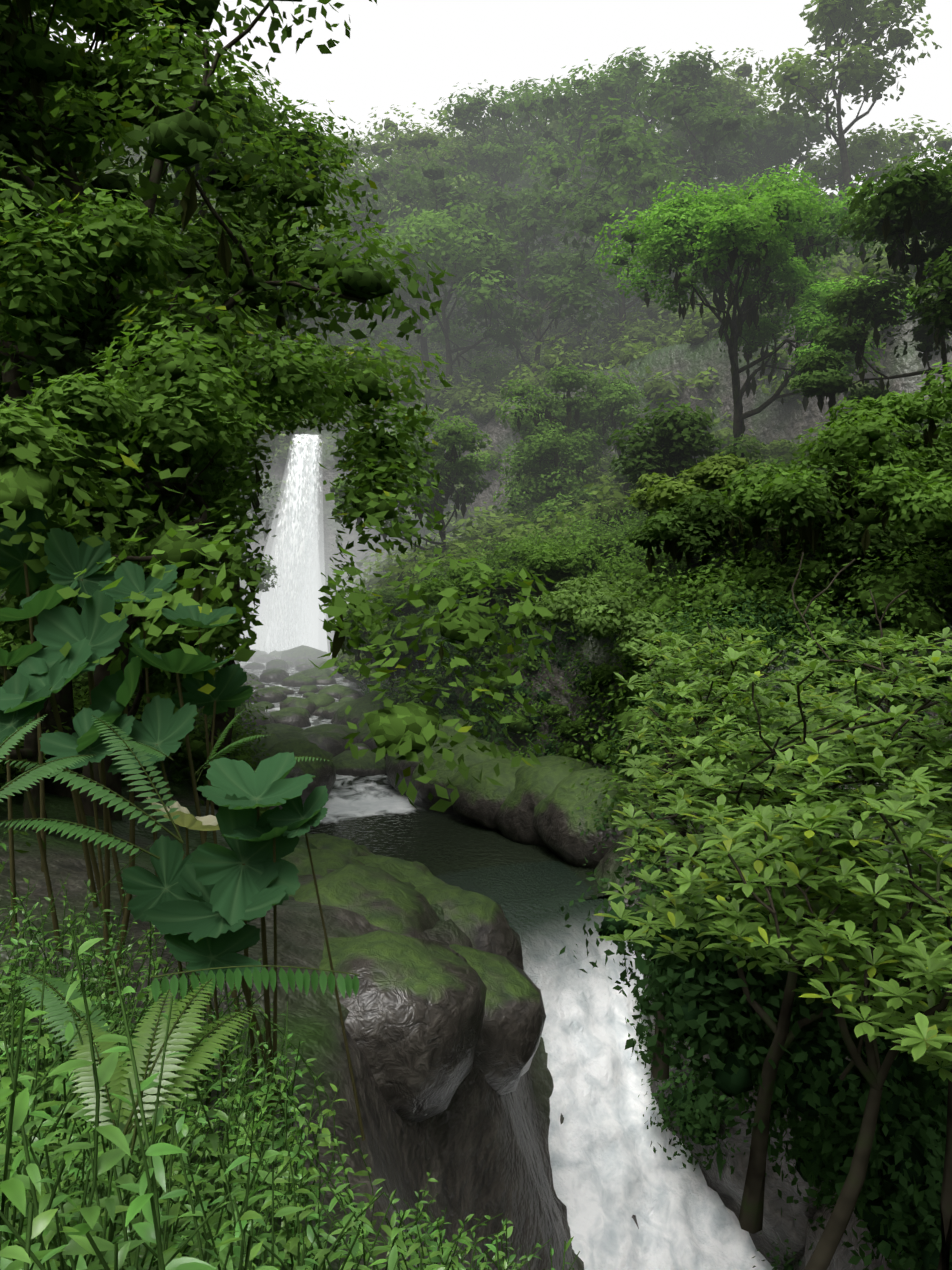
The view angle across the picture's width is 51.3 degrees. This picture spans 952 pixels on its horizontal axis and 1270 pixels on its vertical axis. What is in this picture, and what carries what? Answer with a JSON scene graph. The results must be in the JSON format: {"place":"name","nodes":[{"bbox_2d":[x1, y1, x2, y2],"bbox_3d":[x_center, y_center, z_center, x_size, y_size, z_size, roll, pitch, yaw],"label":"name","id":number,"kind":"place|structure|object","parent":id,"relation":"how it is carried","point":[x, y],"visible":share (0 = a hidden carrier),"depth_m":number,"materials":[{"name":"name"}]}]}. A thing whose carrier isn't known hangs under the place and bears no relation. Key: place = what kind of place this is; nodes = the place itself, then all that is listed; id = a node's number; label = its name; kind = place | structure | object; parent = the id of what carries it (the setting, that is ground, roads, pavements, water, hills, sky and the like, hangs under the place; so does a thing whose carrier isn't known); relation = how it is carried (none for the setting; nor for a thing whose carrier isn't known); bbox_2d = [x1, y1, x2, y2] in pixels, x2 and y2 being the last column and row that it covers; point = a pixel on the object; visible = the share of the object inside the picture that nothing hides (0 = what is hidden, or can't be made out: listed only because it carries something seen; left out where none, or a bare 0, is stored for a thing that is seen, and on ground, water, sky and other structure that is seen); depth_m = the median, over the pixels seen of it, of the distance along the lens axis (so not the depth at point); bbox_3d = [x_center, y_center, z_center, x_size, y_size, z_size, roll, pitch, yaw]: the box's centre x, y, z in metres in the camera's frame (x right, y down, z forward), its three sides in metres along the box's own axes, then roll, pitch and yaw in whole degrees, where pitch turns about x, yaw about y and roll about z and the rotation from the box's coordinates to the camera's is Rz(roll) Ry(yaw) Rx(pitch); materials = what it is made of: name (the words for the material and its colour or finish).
{"place":"outdoors","nodes":[
{"label":"outdoors","id":0,"kind":"place"},
{"bbox_2d":[0,88,321,474],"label":"tall tree crown","id":1,"kind":"object","parent":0,"point":[228,94],"visible":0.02,"depth_m":27.96},
{"bbox_2d":[0,0,426,545],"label":"tree foliage","id":2,"kind":"object","parent":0,"point":[351,283],"depth_m":17.51,"materials":[{"name":"green plant"}]},
{"bbox_2d":[237,303,326,387],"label":"tree crown","id":3,"kind":"object","parent":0,"point":[300,320],"depth_m":62.04},
{"bbox_2d":[0,262,951,1269],"bbox_3d":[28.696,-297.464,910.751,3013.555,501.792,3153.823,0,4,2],"label":"ground","id":4,"kind":"structure","parent":0,"point":[478,1148],"depth_m":15.01,"materials":[{"name":"grey stone"}]},
{"bbox_2d":[0,455,254,801],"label":"foliage","id":5,"kind":"object","parent":4,"relation":"on","point":[162,681],"depth_m":21.38,"materials":[{"name":"green plant"}]},
{"bbox_2d":[9,494,200,682],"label":"leaves","id":6,"kind":"object","parent":5,"relation":"attached to","point":[191,642],"depth_m":20.09,"materials":[{"name":"green plant"}]},
{"bbox_2d":[0,354,299,619],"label":"leaves","id":7,"kind":"object","parent":4,"relation":"on","point":[171,363],"visible":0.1,"depth_m":14.41,"materials":[{"name":"green plant"}]},
{"bbox_2d":[0,709,359,1152],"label":"ferns","id":8,"kind":"object","parent":4,"relation":"on","point":[58,1012],"depth_m":4.58,"materials":[{"name":"green plant"}]},
{"bbox_2d":[4,563,364,1140],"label":"plant stems","id":9,"kind":"object","parent":4,"relation":"on","point":[101,880],"visible":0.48,"depth_m":10.90,"materials":[{"name":"green plant"}]},
{"bbox_2d":[0,508,328,976],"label":"gunnera leaves","id":10,"kind":"object","parent":9,"relation":"attached to","point":[209,896],"visible":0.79,"depth_m":10.13,"materials":[{"name":"green plant"}]},
{"bbox_2d":[0,320,392,872],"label":"foliage","id":11,"kind":"object","parent":4,"relation":"on","point":[215,404],"depth_m":15.33,"materials":[{"name":"green plant"}]},
{"bbox_2d":[0,40,418,693],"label":"tall tree","id":12,"kind":"object","parent":4,"relation":"on","point":[254,120],"depth_m":28.30,"materials":[{"name":"green plant"}]},
{"bbox_2d":[16,62,430,775],"bbox_3d":[-6.955,-3.499,26.321,11.834,16.595,14.389,0,4,2],"label":"flowering tree","id":13,"kind":"object","parent":4,"relation":"on","point":[354,363],"depth_m":23.21,"materials":[{"name":"green plant"}]},
{"bbox_2d":[0,0,453,820],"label":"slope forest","id":14,"kind":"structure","parent":4,"relation":"on","point":[44,180],"depth_m":18.21,"materials":[{"name":"green plant"}]},
{"bbox_2d":[184,422,295,612],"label":"tree","id":15,"kind":"object","parent":4,"relation":"on","point":[267,571],"depth_m":54.68,"materials":[{"name":"green plant"}]},
{"bbox_2d":[0,2,491,755],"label":"leaves","id":16,"kind":"object","parent":4,"relation":"on","point":[28,56],"visible":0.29,"depth_m":16.70,"materials":[{"name":"green plant"}]},
{"bbox_2d":[208,243,350,663],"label":"leaves","id":17,"kind":"object","parent":4,"relation":"on","point":[269,495],"depth_m":60.14,"materials":[{"name":"green plant"}]},
{"bbox_2d":[0,0,574,811],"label":"foliage","id":18,"kind":"object","parent":4,"relation":"on","point":[86,256],"depth_m":16.62,"materials":[{"name":"green plant"}]},
{"bbox_2d":[250,434,326,653],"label":"waterfall","id":19,"kind":"structure","parent":4,"relation":"on","point":[293,613],"depth_m":74.10,"materials":[{"name":"white liquid"}]},
{"bbox_2d":[0,813,579,1269],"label":"herbs","id":20,"kind":"object","parent":4,"relation":"on","point":[14,1187],"depth_m":5.11,"materials":[{"name":"green plant"}]},
{"bbox_2d":[334,587,439,689],"bbox_3d":[-3.073,0.093,41.405,6.409,4.328,9.292,-2,4,-21],"label":"bank tree","id":21,"kind":"object","parent":4,"relation":"on","point":[389,598],"depth_m":39.33,"materials":[{"name":"green plant"}]},
{"bbox_2d":[337,594,441,673],"bbox_3d":[-2.689,0.108,41.549,4.717,3.699,7.867,-2,4,-21],"label":"tree crown","id":22,"kind":"object","parent":21,"relation":"attached to","point":[396,612],"visible":0.08,"depth_m":39.86},
{"bbox_2d":[281,833,545,1121],"bbox_3d":[-2.193,6.082,18.009,6.038,4.338,11.118,-1,4,-16],"label":"outcrop rock","id":23,"kind":"object","parent":4,"relation":"on","point":[427,1023],"visible":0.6,"depth_m":14.50,"materials":[{"name":"grey stone"}]},
{"bbox_2d":[234,653,609,900],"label":"river","id":24,"kind":"structure","parent":4,"relation":"on","point":[378,815],"depth_m":28.67,"materials":[{"name":"grey liquid"}]},
{"bbox_2d":[236,649,369,756],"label":"river boulders","id":25,"kind":"object","parent":24,"relation":"on","point":[327,737],"visible":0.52,"depth_m":45.61,"materials":[{"name":"grey stone"}]},
{"bbox_2d":[240,645,631,868],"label":"mossy rocks","id":26,"kind":"object","parent":4,"relation":"on","point":[535,804],"visible":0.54,"depth_m":29.27,"materials":[{"name":"green stone"}]},
{"bbox_2d":[333,404,592,560],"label":"tree","id":27,"kind":"object","parent":4,"relation":"on","point":[454,474],"depth_m":49.61,"materials":[{"name":"green plant"}]},
{"bbox_2d":[330,421,577,527],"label":"tree","id":28,"kind":"object","parent":27,"relation":"attached to","point":[447,454],"visible":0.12,"depth_m":50.20,"materials":[{"name":"green plant"}]},
{"bbox_2d":[0,216,951,927],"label":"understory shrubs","id":29,"kind":"object","parent":4,"relation":"on","point":[628,720],"visible":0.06,"depth_m":31.88,"materials":[{"name":"green plant"}]},
{"bbox_2d":[0,192,951,914],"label":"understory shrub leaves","id":30,"kind":"object","parent":29,"relation":"attached to","point":[244,752],"visible":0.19,"depth_m":33.62,"materials":[{"name":"green plant"}]},
{"bbox_2d":[31,0,951,373],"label":"forest trees","id":31,"kind":"object","parent":4,"relation":"on","point":[611,132],"visible":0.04,"depth_m":78.55,"materials":[{"name":"green plant"}]},
{"bbox_2d":[407,537,625,618],"bbox_3d":[1.593,-1.963,35.951,7.624,3.225,9.930,0,4,2],"label":"bush","id":32,"kind":"object","parent":4,"relation":"on","point":[553,556],"depth_m":33.14,"materials":[{"name":"green plant"}]},
{"bbox_2d":[431,549,611,595],"bbox_3d":[1.631,-2.193,35.988,6.590,1.982,8.968,0,4,2],"label":"bush","id":33,"kind":"object","parent":32,"relation":"attached to","point":[499,591],"visible":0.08,"depth_m":33.48,"materials":[{"name":"green plant"}]},
{"bbox_2d":[494,363,646,506],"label":"mossy tree","id":34,"kind":"object","parent":4,"relation":"on","point":[526,424],"depth_m":52.52,"materials":[{"name":"green plant"}]},
{"bbox_2d":[510,373,631,481],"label":"tree","id":35,"kind":"object","parent":34,"relation":"attached to","point":[570,400],"visible":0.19,"depth_m":52.29,"materials":[{"name":"green plant"}]},
{"bbox_2d":[435,861,773,1269],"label":"waterfall","id":36,"kind":"structure","parent":4,"relation":"on","point":[612,1172],"depth_m":19.43,"materials":[{"name":"white liquid"}]},
{"bbox_2d":[513,572,701,661],"bbox_3d":[4.883,-0.610,29.876,7.607,2.777,9.366,0,4,2],"label":"bush","id":37,"kind":"object","parent":4,"relation":"on","point":[594,596],"depth_m":26.47,"materials":[{"name":"green plant"}]},
{"bbox_2d":[532,587,659,651],"bbox_3d":[4.893,-0.687,29.818,6.590,1.894,8.366,0,4,2],"label":"bush","id":38,"kind":"object","parent":37,"relation":"attached to","point":[557,607],"visible":0.08,"depth_m":26.59,"materials":[{"name":"green plant"}]},
{"bbox_2d":[347,571,951,1269],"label":"ivy","id":39,"kind":"object","parent":4,"relation":"on","point":[687,1105],"visible":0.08,"depth_m":23.94,"materials":[{"name":"green plant"}]},
{"bbox_2d":[386,600,947,1269],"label":"gorge wall plants","id":40,"kind":"object","parent":4,"relation":"on","point":[548,746],"visible":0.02,"depth_m":24.60,"materials":[{"name":"green plant"}]},
{"bbox_2d":[552,823,951,1269],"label":"hanging foliage","id":41,"kind":"object","parent":4,"relation":"on","point":[729,1082],"visible":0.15,"depth_m":9.33,"materials":[{"name":"green plant"}]},
{"bbox_2d":[594,163,916,445],"bbox_3d":[11.365,-11.832,40.852,12.868,15.208,11.683,0,4,2],"label":"bright tree","id":42,"kind":"object","parent":4,"relation":"on","point":[710,234],"depth_m":39.93,"materials":[{"name":"green plant"}]},
{"bbox_2d":[612,181,892,375],"bbox_3d":[11.380,-14.554,40.630,10.780,8.542,9.944,0,4,2],"label":"tree","id":43,"kind":"object","parent":42,"relation":"attached to","point":[752,256],"visible":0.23,"depth_m":39.62,"materials":[{"name":"green plant"}]},
{"bbox_2d":[594,552,951,1269],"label":"rosette shrub","id":44,"kind":"object","parent":4,"relation":"on","point":[930,957],"depth_m":7.24,"materials":[{"name":"green plant"}]},
{"bbox_2d":[643,896,909,1269],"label":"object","id":45,"kind":"object","parent":4,"relation":"on","point":[799,1234],"visible":0.08,"depth_m":18.17,"materials":[{"name":"grey stone"}]},
{"bbox_2d":[628,454,931,572],"bbox_3d":[9.686,-3.370,28.273,10.329,4.168,12.213,0,4,2],"label":"bush","id":46,"kind":"object","parent":4,"relation":"on","point":[691,521],"depth_m":26.61,"materials":[{"name":"green plant"}]},
{"bbox_2d":[718,361,951,572],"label":"bush","id":47,"kind":"object","parent":4,"relation":"on","point":[902,462],"depth_m":23.75,"materials":[{"name":"green plant"}]},
{"bbox_2d":[749,382,951,524],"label":"bush","id":48,"kind":"object","parent":47,"relation":"attached to","point":[870,517],"visible":0.1,"depth_m":23.37,"materials":[{"name":"green plant"}]},
{"bbox_2d":[789,145,951,413],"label":"tall tree","id":49,"kind":"object","parent":4,"relation":"on","point":[931,211],"depth_m":31.28,"materials":[{"name":"green plant"}]},
{"bbox_2d":[33,0,951,197],"label":"sky","id":50,"kind":"structure","parent":0,"point":[403,53],"materials":[{"name":"white"}]},
{"bbox_2d":[39,0,951,429],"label":"forest hill","id":51,"kind":"structure","parent":0,"point":[515,216],"depth_m":77.40,"materials":[{"name":"plant"}]},
{"bbox_2d":[516,395,951,573],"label":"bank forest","id":52,"kind":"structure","parent":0,"point":[712,465],"depth_m":35.19,"materials":[{"name":"green plant"}]},
{"bbox_2d":[550,416,944,551],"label":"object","id":53,"kind":"object","parent":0,"point":[682,425],"visible":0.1,"depth_m":35.65,"materials":[{"name":"green plant"}]},
{"bbox_2d":[651,479,908,549],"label":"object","id":54,"kind":"object","parent":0,"point":[753,521],"visible":0.04,"depth_m":25.96,"materials":[{"name":"green plant"}]}
]}

